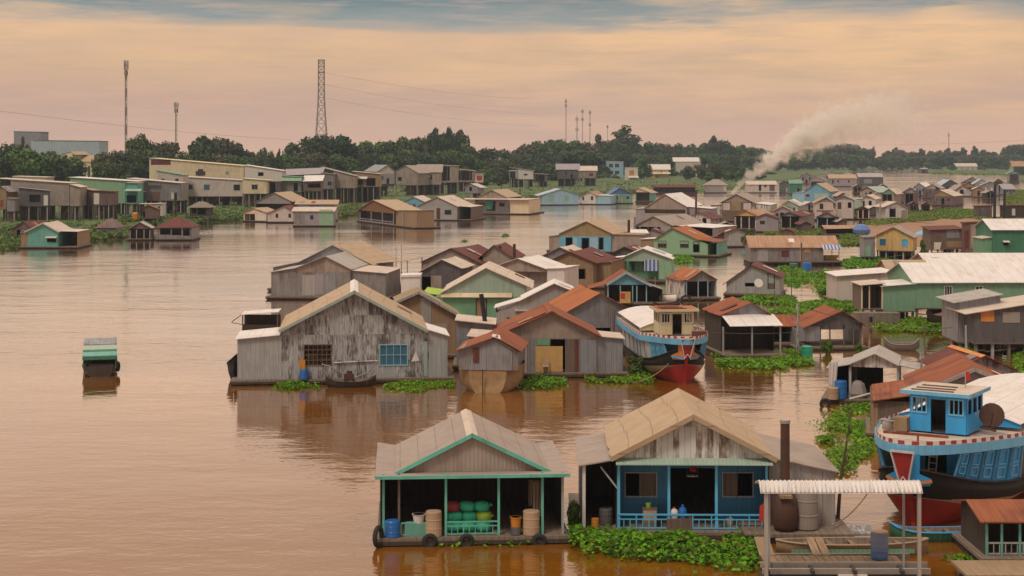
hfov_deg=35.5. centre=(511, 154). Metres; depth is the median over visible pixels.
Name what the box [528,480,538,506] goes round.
hanging cloth
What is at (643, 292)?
floating house
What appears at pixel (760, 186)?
floating house
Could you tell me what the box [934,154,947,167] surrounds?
tree
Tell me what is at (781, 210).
floating house
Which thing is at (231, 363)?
sampan
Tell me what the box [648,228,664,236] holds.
floating house
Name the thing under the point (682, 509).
water jug
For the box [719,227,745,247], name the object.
floating house
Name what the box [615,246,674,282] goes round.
floating house
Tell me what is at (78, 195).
stilt house
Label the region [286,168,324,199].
stilt house
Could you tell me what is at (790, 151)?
tree
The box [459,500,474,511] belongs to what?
sack
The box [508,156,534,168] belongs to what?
tree
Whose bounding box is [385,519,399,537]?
barrel
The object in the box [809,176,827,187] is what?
floating house
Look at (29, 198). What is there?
stilt house
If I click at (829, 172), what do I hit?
floating house
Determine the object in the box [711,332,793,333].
cable
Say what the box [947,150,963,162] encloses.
tree
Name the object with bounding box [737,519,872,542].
boiler platform
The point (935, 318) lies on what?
sampan
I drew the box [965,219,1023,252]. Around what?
green house
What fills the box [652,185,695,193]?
jetty shed
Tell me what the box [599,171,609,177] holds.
tree
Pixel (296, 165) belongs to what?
tree
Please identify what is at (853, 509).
mooring rope
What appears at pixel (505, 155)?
tree
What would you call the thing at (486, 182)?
tree
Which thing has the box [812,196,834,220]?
stilt house
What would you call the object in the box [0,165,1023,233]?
river bank
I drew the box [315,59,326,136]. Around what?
lattice tower
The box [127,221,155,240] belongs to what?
floating house
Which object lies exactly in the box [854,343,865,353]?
bush
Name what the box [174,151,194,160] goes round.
tree
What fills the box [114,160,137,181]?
tree
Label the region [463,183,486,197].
stilt house
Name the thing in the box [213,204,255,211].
reeds
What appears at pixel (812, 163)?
tree
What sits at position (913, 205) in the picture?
floating house
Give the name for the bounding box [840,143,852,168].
tree
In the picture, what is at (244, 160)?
tree
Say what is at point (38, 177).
stilt house
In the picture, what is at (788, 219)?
floating house
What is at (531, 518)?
drum
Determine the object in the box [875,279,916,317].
house wing
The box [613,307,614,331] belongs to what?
pole
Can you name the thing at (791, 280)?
pole
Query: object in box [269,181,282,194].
stilt house
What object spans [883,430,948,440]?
anchor beam
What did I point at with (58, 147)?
warehouse
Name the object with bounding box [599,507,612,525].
barrel
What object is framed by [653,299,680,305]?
sampan
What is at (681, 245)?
window
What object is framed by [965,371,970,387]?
flag
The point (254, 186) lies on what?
window
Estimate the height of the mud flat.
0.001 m
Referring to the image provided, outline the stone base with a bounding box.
[852,311,899,324]
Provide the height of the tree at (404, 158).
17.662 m
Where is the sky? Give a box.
[0,0,1023,159]
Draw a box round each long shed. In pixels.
[742,235,842,264]
[823,267,888,301]
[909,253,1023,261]
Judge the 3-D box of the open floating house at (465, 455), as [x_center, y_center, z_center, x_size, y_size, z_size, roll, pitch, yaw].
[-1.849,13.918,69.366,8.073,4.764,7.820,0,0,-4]
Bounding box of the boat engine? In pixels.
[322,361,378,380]
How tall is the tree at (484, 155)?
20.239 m
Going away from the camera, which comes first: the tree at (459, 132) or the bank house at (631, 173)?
the tree at (459, 132)
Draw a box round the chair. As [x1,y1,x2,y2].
[542,359,548,372]
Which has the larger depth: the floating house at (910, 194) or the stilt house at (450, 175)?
the stilt house at (450, 175)
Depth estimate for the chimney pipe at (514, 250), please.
186.07 m
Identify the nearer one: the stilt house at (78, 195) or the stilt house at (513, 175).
the stilt house at (78, 195)
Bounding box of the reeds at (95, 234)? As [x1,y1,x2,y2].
[82,221,131,239]
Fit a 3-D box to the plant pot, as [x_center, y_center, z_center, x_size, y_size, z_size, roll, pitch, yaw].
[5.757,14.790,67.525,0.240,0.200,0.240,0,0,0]
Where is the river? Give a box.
[0,170,1023,575]
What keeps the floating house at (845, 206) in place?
on the river
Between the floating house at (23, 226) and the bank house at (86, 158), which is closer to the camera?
the floating house at (23, 226)
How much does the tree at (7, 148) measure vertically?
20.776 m
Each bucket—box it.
[412,512,425,523]
[510,516,521,527]
[510,526,520,535]
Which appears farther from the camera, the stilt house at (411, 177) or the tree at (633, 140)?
the tree at (633, 140)
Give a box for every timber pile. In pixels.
[993,184,995,218]
[1003,189,1005,218]
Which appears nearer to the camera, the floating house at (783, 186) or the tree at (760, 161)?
the floating house at (783, 186)
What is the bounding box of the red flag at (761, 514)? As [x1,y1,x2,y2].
[759,503,763,521]
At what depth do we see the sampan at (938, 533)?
66.12 m
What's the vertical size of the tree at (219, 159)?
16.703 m
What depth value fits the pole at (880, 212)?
383.86 m
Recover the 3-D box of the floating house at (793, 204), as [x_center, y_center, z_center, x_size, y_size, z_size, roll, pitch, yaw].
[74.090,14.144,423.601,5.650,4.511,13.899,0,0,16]
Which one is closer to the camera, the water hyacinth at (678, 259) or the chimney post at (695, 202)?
the water hyacinth at (678, 259)
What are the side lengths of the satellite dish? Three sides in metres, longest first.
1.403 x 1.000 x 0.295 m
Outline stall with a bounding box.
[856,206,870,219]
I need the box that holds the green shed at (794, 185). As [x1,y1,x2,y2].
[786,180,802,193]
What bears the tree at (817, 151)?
on the river bank
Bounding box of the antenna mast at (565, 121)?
[565,98,566,142]
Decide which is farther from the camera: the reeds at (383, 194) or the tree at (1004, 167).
the tree at (1004, 167)
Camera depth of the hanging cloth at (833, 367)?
103.19 m
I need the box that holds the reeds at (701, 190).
[513,182,744,197]
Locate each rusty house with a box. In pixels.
[903,352,1003,403]
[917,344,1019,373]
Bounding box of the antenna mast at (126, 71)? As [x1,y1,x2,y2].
[124,60,128,151]
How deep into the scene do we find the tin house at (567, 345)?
115.14 m
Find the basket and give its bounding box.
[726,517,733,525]
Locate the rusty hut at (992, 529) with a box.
[952,499,1023,559]
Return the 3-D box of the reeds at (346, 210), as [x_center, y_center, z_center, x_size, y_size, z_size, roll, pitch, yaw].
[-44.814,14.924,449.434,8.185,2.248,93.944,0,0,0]
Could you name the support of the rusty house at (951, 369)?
on the river
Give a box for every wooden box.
[692,331,706,336]
[894,415,909,431]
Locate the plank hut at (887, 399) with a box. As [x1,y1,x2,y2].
[865,378,914,437]
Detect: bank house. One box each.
[61,151,89,158]
[79,155,97,176]
[606,161,622,177]
[624,167,638,179]
[648,164,670,177]
[672,157,700,175]
[953,163,977,169]
[1008,161,1023,174]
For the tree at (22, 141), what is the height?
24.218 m
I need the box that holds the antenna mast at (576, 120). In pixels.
[575,116,577,142]
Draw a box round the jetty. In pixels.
[950,560,1023,575]
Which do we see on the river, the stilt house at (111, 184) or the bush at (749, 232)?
the bush at (749, 232)
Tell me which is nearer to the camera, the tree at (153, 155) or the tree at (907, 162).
the tree at (153, 155)
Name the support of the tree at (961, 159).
on the river bank
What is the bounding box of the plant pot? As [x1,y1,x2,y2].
[646,502,650,507]
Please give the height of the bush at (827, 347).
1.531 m
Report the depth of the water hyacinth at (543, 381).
110.96 m
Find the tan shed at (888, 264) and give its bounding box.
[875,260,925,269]
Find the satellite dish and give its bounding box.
[754,279,762,290]
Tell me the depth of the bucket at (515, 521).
65.84 m
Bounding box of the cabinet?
[642,506,657,526]
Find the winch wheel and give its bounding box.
[979,403,1004,431]
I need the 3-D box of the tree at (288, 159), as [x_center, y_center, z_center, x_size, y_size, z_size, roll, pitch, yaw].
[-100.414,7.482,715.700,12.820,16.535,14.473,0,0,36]
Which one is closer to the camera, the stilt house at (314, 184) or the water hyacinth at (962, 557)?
the water hyacinth at (962, 557)
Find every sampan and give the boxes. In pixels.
[226,354,236,378]
[325,375,375,387]
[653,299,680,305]
[775,537,928,554]
[884,337,919,350]
[889,521,960,541]
[926,311,941,322]
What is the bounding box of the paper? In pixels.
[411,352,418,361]
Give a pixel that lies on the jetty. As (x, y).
(990, 567)
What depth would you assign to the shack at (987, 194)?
572.76 m
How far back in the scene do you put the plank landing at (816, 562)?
59.96 m
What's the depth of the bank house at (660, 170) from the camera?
1029.55 m
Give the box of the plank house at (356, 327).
[230,279,453,384]
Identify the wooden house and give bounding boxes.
[417,195,486,220]
[552,247,625,288]
[723,261,786,296]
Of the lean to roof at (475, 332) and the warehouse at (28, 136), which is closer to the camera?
the lean to roof at (475, 332)
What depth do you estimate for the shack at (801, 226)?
328.80 m
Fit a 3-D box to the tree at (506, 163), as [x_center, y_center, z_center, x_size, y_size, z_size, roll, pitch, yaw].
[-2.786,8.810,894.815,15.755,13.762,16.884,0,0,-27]
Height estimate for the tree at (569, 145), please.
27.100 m
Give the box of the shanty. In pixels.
[920,225,961,252]
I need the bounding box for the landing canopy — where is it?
[755,480,922,575]
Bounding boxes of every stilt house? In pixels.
[0,178,79,219]
[0,186,17,220]
[7,197,18,220]
[12,176,54,213]
[17,187,50,220]
[70,177,144,215]
[70,184,87,219]
[80,188,97,218]
[92,190,117,218]
[125,182,144,215]
[127,178,188,213]
[132,191,146,213]
[139,204,159,220]
[140,203,164,218]
[155,169,188,205]
[188,176,242,204]
[243,178,269,205]
[245,165,286,199]
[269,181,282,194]
[282,176,303,196]
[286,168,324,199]
[302,175,324,199]
[321,167,358,202]
[321,173,335,199]
[353,171,381,201]
[363,165,394,195]
[395,165,429,195]
[417,164,443,194]
[441,165,457,193]
[458,169,475,191]
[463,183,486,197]
[474,173,484,184]
[509,167,534,186]
[509,170,518,186]
[534,173,547,186]
[555,164,579,185]
[578,166,597,185]
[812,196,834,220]
[875,225,918,259]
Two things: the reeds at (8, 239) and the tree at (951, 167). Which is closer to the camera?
the reeds at (8, 239)
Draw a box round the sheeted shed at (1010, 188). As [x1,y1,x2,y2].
[999,184,1016,194]
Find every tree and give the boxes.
[0,142,30,180]
[0,156,15,185]
[4,147,55,176]
[21,136,24,148]
[38,159,67,180]
[41,150,77,180]
[61,157,88,181]
[91,152,118,177]
[91,161,117,178]
[108,149,137,163]
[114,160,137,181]
[125,133,154,155]
[125,153,146,164]
[129,161,148,179]
[137,152,162,167]
[149,141,164,153]
[156,151,174,158]
[159,140,179,156]
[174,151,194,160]
[184,152,213,161]
[187,135,217,155]
[206,152,227,163]
[213,136,230,155]
[219,140,248,156]
[223,153,240,163]
[234,155,255,165]
[248,151,265,162]
[252,156,265,166]
[256,147,273,160]
[264,155,284,168]
[274,153,300,169]
[282,136,324,157]
[282,162,291,169]
[292,152,317,168]
[293,161,305,168]
[300,134,337,156]
[308,152,334,172]
[321,133,360,162]
[325,153,349,172]
[336,156,360,173]
[344,143,363,168]
[347,162,355,174]
[358,140,386,166]
[360,165,369,171]
[361,152,387,168]
[369,140,397,156]
[379,153,398,169]
[385,136,418,156]
[396,151,414,168]
[410,135,431,162]
[410,151,435,164]
[419,142,435,153]
[421,150,449,164]
[427,133,445,163]
[429,127,440,151]
[436,149,463,168]
[440,131,459,149]
[444,126,456,151]
[453,152,476,169]
[454,134,469,152]
[457,130,463,137]
[459,142,472,153]
[467,158,489,170]
[470,147,479,158]
[476,147,500,164]
[476,169,492,181]
[480,158,500,171]
[480,172,489,185]
[487,167,508,182]
[489,168,497,183]
[492,159,520,172]
[496,172,505,188]
[498,149,512,159]
[502,173,509,183]
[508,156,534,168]
[511,143,537,159]
[527,164,545,173]
[530,140,553,155]
[534,151,561,163]
[542,139,566,155]
[542,162,556,180]
[554,139,577,151]
[556,149,605,180]
[566,140,586,150]
[582,141,600,165]
[587,151,612,165]
[595,133,602,155]
[596,164,610,173]
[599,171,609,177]
[602,140,619,154]
[605,152,622,160]
[609,125,652,155]
[616,150,633,172]
[628,136,641,153]
[631,153,648,163]
[634,156,651,178]
[642,141,658,155]
[643,154,661,163]
[653,142,666,154]
[654,154,673,165]
[662,143,681,154]
[664,153,685,170]
[669,167,677,175]
[673,143,689,152]
[680,166,695,178]
[682,143,706,155]
[691,153,713,168]
[694,165,710,179]
[697,142,710,153]
[703,171,713,180]
[706,135,719,154]
[706,153,729,164]
[707,162,725,178]
[713,141,725,156]
[719,140,731,164]
[721,164,739,179]
[721,171,730,180]
[728,144,742,163]
[734,170,743,181]
[736,145,758,156]
[737,166,756,179]
[746,155,769,168]
[752,147,765,164]
[753,168,767,179]
[761,150,773,169]
[770,151,786,170]
[781,146,795,169]
[783,155,807,170]
[794,148,814,169]
[803,154,822,169]
[812,148,826,168]
[815,153,837,169]
[820,144,843,168]
[826,152,847,169]
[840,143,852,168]
[844,154,862,168]
[849,164,857,171]
[850,143,868,156]
[857,155,871,168]
[862,147,873,168]
[870,146,875,166]
[871,156,887,167]
[878,165,887,170]
[881,150,893,167]
[893,149,910,159]
[899,156,915,169]
[907,151,920,167]
[912,156,925,167]
[918,148,925,156]
[920,156,938,168]
[924,151,936,156]
[931,164,941,169]
[934,150,946,166]
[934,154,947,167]
[944,154,955,166]
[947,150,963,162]
[947,165,957,169]
[954,155,971,162]
[960,147,968,158]
[967,154,980,166]
[971,146,977,155]
[977,149,991,160]
[977,155,995,168]
[992,155,1003,168]
[997,165,1008,169]
[998,154,1021,167]
[999,149,1011,155]
[1001,144,1023,160]
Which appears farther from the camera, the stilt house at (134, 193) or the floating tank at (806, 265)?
the stilt house at (134, 193)
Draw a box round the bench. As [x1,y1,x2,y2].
[666,517,691,529]
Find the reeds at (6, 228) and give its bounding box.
[0,215,96,232]
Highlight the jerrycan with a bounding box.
[299,358,304,368]
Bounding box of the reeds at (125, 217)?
[86,210,189,221]
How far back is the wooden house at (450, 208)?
387.49 m
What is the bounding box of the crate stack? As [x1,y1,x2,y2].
[620,292,630,302]
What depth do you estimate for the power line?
734.91 m
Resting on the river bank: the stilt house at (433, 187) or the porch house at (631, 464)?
the stilt house at (433, 187)
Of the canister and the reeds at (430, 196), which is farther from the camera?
the reeds at (430, 196)
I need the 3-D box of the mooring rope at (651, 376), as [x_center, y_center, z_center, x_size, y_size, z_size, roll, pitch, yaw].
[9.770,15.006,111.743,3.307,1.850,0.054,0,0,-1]
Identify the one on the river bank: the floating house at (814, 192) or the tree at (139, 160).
the tree at (139, 160)
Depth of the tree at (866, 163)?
1627.09 m
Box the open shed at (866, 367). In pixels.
[821,345,922,403]
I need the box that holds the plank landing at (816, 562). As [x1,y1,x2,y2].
[754,537,930,575]
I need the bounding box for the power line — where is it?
[4,111,289,139]
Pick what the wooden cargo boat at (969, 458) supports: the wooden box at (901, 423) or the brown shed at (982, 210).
the wooden box at (901, 423)
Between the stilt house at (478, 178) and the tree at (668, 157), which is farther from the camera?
the tree at (668, 157)
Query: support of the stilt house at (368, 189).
on the river bank
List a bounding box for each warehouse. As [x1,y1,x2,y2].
[13,131,48,172]
[31,140,107,157]
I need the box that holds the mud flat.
[868,218,979,250]
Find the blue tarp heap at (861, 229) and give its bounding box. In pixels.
[852,224,870,234]
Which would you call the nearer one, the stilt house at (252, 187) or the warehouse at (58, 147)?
the stilt house at (252, 187)
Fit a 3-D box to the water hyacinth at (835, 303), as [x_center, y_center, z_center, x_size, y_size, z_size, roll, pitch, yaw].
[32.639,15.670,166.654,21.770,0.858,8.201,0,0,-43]
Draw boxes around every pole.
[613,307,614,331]
[633,217,635,228]
[791,264,791,296]
[796,304,798,351]
[879,204,880,219]
[965,325,966,348]
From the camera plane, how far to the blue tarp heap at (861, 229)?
314.55 m
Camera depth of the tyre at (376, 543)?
64.95 m
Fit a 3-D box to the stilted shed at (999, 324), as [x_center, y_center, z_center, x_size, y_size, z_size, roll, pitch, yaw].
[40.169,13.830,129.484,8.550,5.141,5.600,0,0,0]
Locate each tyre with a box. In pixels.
[116,361,119,371]
[372,525,383,547]
[422,533,437,546]
[459,533,473,545]
[532,533,546,544]
[680,295,690,304]
[819,398,830,406]
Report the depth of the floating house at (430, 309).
125.72 m
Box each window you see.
[204,184,209,189]
[233,184,239,190]
[252,184,257,188]
[304,344,331,365]
[379,344,407,365]
[445,210,450,214]
[624,472,656,497]
[658,241,666,247]
[680,241,688,247]
[722,472,753,497]
[769,185,774,190]
[879,239,885,245]
[902,239,907,246]
[944,286,952,294]
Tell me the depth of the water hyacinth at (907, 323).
146.51 m
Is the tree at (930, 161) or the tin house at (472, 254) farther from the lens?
the tree at (930, 161)
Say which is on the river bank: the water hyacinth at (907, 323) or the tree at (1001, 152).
the tree at (1001, 152)
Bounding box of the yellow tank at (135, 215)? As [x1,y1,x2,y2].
[132,212,138,219]
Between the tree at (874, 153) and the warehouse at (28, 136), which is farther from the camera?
the tree at (874, 153)
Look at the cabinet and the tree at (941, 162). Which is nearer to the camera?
the cabinet
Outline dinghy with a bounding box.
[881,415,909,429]
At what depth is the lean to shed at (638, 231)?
292.84 m
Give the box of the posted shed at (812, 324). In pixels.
[785,304,867,350]
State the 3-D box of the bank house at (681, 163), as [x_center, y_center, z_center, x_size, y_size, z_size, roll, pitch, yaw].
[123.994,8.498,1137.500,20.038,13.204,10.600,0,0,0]
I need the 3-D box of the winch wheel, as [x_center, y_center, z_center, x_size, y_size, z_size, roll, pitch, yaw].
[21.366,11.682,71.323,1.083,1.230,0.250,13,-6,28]
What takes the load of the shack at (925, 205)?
on the river
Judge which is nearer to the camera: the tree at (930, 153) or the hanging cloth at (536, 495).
the hanging cloth at (536, 495)
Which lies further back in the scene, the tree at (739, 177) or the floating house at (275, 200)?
the tree at (739, 177)
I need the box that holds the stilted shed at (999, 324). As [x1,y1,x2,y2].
[946,295,1023,355]
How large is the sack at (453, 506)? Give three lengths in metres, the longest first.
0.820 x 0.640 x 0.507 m
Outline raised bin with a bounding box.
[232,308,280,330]
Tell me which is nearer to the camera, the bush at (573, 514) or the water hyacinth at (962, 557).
the water hyacinth at (962, 557)
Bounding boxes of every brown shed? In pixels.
[972,205,992,216]
[998,204,1023,217]
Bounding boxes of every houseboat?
[155,217,200,240]
[856,173,882,184]
[918,168,927,172]
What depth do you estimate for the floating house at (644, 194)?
540.88 m
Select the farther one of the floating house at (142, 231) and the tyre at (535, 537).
the floating house at (142, 231)
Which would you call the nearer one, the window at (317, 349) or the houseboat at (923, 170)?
the window at (317, 349)
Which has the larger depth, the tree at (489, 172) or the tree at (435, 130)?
the tree at (435, 130)
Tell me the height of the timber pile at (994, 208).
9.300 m
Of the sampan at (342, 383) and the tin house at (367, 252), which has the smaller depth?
the sampan at (342, 383)
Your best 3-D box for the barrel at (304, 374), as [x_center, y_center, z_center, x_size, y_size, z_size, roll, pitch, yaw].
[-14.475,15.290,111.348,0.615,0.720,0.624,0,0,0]
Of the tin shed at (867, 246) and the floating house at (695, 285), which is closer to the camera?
the floating house at (695, 285)
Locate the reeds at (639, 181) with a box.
[502,178,746,190]
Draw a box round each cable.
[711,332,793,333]
[798,305,942,328]
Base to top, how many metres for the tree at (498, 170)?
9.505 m
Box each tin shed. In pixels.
[400,273,421,292]
[417,256,475,290]
[859,235,875,258]
[936,288,1003,351]
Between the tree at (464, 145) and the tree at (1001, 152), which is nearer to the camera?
the tree at (464, 145)
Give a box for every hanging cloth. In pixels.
[487,201,492,208]
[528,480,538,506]
[533,481,540,516]
[829,362,837,386]
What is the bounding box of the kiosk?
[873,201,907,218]
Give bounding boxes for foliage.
[805,400,876,462]
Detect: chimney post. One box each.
[627,220,629,232]
[695,191,696,213]
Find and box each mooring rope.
[630,363,668,382]
[831,476,878,525]
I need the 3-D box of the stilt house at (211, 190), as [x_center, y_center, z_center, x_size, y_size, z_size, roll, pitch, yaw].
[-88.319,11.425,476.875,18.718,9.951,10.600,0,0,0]
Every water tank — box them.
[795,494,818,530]
[801,345,812,357]
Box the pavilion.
[187,201,215,222]
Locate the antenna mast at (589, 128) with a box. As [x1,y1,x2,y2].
[589,110,590,142]
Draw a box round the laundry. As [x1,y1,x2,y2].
[934,242,940,248]
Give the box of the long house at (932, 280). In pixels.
[885,262,1023,316]
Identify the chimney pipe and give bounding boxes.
[479,294,486,320]
[513,244,515,257]
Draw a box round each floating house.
[11,220,44,237]
[18,220,92,248]
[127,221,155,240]
[241,207,273,221]
[253,191,307,209]
[266,205,294,222]
[292,207,336,226]
[356,199,440,228]
[375,409,570,545]
[393,287,459,358]
[403,195,429,207]
[424,261,533,317]
[465,189,544,214]
[499,255,578,291]
[535,188,579,204]
[546,219,650,252]
[579,191,616,204]
[586,269,666,305]
[606,187,633,203]
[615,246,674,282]
[631,187,657,201]
[634,214,736,237]
[635,192,716,223]
[641,225,731,257]
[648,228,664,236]
[663,266,720,300]
[692,211,722,223]
[703,179,727,192]
[711,192,777,221]
[716,232,723,238]
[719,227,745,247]
[734,209,774,230]
[744,181,777,192]
[755,213,781,232]
[771,205,792,222]
[778,180,786,192]
[779,199,804,210]
[780,210,815,227]
[792,182,839,202]
[798,172,812,183]
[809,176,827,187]
[816,212,839,228]
[824,171,836,180]
[826,174,857,186]
[833,195,856,219]
[854,194,880,208]
[857,186,887,197]
[879,188,903,203]
[902,187,925,208]
[907,201,920,210]
[912,182,929,195]
[921,184,943,197]
[931,189,963,205]
[936,179,957,189]
[949,184,971,196]
[960,177,976,184]
[962,182,977,193]
[971,179,985,186]
[972,186,985,196]
[979,181,999,195]
[993,179,1004,193]
[1005,171,1019,181]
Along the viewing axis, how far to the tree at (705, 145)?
1312.94 m
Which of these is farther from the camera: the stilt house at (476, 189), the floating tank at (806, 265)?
the stilt house at (476, 189)
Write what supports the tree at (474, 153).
on the river bank
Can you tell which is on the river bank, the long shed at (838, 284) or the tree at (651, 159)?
the tree at (651, 159)
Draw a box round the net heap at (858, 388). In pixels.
[848,380,866,398]
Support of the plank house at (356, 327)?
on the river
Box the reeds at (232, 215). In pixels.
[145,208,246,225]
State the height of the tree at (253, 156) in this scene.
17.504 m
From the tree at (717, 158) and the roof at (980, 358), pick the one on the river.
the roof at (980, 358)
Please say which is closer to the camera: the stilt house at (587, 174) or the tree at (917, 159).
the stilt house at (587, 174)
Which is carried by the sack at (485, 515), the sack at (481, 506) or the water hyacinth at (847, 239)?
the sack at (481, 506)
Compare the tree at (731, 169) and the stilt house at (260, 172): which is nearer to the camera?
the stilt house at (260, 172)
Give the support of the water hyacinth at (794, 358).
on the river
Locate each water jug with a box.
[670,507,677,518]
[679,504,686,518]
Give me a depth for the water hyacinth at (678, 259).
242.27 m
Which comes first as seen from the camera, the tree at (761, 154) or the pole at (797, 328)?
the pole at (797, 328)
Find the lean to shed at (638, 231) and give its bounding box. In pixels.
[630,229,648,232]
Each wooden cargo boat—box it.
[616,305,707,383]
[874,373,1023,526]
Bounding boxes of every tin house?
[265,251,400,299]
[267,240,422,290]
[421,244,487,269]
[478,242,525,264]
[491,302,629,377]
[494,278,573,323]
[542,245,583,278]
[548,284,627,352]
[610,244,642,258]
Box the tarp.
[823,255,838,259]
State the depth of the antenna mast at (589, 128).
1349.89 m
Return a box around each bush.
[567,500,580,529]
[626,356,646,375]
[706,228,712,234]
[740,229,754,242]
[820,339,832,353]
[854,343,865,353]
[919,239,927,252]
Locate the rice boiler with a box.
[772,419,798,531]
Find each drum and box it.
[425,509,441,537]
[523,509,539,535]
[659,295,676,302]
[828,387,838,399]
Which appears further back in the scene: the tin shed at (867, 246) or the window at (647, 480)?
the tin shed at (867, 246)
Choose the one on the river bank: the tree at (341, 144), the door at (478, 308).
the tree at (341, 144)
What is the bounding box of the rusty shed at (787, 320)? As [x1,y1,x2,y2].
[774,315,810,346]
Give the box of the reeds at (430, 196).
[381,194,473,201]
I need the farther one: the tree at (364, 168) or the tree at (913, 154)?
the tree at (913, 154)
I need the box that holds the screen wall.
[960,221,978,252]
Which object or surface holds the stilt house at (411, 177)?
on the river bank
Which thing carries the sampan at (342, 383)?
on the river
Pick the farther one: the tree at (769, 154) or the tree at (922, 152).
the tree at (922, 152)
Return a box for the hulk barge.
[454,328,529,392]
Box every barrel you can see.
[300,369,308,379]
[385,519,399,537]
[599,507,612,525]
[834,380,846,398]
[870,529,888,560]
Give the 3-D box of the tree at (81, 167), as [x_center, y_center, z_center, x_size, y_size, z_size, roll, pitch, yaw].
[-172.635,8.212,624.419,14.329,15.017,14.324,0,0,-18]
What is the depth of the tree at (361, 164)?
800.34 m
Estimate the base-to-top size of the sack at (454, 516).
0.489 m
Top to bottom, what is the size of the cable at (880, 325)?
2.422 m
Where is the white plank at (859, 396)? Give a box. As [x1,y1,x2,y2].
[849,393,869,398]
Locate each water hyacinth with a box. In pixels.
[271,378,321,390]
[382,379,455,391]
[439,539,531,547]
[518,374,567,390]
[566,521,759,573]
[584,370,654,383]
[673,254,697,263]
[710,347,814,369]
[738,294,798,304]
[763,227,830,234]
[767,298,858,314]
[776,265,814,286]
[803,268,829,292]
[813,433,840,443]
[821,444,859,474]
[837,233,875,245]
[840,255,899,267]
[863,212,942,225]
[872,316,941,333]
[908,207,975,218]
[929,170,1004,174]
[940,553,973,561]
[943,343,987,352]
[973,216,1023,219]
[998,344,1023,356]
[1001,189,1023,204]
[1004,353,1023,372]
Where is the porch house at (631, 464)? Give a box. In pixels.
[568,388,839,539]
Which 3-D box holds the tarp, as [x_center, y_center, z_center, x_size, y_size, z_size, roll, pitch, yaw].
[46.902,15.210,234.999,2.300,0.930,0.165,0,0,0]
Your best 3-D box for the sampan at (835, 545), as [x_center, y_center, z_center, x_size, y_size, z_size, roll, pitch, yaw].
[13.610,15.681,64.027,6.165,0.679,1.290,0,0,-2]
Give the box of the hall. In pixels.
[149,158,244,201]
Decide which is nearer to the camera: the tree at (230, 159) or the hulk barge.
the hulk barge
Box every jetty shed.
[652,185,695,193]
[819,225,854,235]
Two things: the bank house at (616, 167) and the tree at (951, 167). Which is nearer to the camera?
the bank house at (616, 167)
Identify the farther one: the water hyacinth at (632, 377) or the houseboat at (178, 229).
the houseboat at (178, 229)
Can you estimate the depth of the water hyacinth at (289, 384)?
109.95 m
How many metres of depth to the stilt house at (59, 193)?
368.29 m
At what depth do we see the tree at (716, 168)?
947.51 m
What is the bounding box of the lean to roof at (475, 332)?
[467,329,492,338]
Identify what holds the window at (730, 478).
in the porch house at (631, 464)
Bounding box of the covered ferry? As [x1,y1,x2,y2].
[82,337,116,376]
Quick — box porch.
[850,279,885,310]
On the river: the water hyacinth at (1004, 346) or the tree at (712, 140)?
the water hyacinth at (1004, 346)
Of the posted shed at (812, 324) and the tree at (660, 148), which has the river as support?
the posted shed at (812, 324)
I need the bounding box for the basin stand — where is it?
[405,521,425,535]
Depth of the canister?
67.09 m
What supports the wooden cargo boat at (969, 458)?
on the river
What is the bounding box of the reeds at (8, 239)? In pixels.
[0,231,20,250]
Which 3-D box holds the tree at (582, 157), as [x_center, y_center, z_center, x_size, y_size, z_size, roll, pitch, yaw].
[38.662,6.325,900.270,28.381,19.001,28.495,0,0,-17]
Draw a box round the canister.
[591,518,598,528]
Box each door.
[437,208,439,218]
[476,299,486,315]
[768,273,774,288]
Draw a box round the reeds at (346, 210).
[338,202,362,216]
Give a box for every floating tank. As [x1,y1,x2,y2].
[789,263,797,268]
[802,262,811,269]
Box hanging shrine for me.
[686,465,697,476]
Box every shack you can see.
[95,219,125,231]
[719,221,731,224]
[778,228,795,234]
[794,220,812,231]
[802,201,812,210]
[832,192,846,204]
[832,218,847,224]
[852,184,861,192]
[865,205,875,215]
[920,202,929,211]
[980,190,993,198]
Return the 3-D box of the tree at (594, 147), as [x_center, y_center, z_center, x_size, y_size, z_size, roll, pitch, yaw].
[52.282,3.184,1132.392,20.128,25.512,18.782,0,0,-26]
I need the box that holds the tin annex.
[452,314,496,369]
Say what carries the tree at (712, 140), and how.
on the river bank
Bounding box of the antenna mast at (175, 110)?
[174,102,178,156]
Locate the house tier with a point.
(316, 203)
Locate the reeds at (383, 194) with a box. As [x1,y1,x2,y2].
[335,191,395,198]
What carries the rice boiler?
on the boiler platform
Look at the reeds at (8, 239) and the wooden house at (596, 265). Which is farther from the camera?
the reeds at (8, 239)
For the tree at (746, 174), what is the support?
on the river bank
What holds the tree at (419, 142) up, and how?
on the river bank
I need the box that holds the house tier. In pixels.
[294,200,340,220]
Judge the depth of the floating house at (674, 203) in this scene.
358.93 m
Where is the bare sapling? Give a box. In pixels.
[814,397,874,518]
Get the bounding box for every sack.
[444,501,460,511]
[447,511,461,520]
[447,523,461,531]
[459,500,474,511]
[461,522,475,531]
[462,511,476,520]
[474,500,492,511]
[475,522,492,531]
[476,510,493,520]
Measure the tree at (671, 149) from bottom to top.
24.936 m
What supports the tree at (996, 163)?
on the river bank
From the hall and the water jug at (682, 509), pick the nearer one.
the water jug at (682, 509)
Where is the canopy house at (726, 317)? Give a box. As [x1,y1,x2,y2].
[702,296,786,357]
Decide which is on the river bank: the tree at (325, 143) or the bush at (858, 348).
the tree at (325, 143)
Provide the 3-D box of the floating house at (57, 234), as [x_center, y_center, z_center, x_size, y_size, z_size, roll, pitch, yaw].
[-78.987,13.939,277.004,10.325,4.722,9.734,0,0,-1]
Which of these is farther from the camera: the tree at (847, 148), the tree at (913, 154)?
the tree at (913, 154)

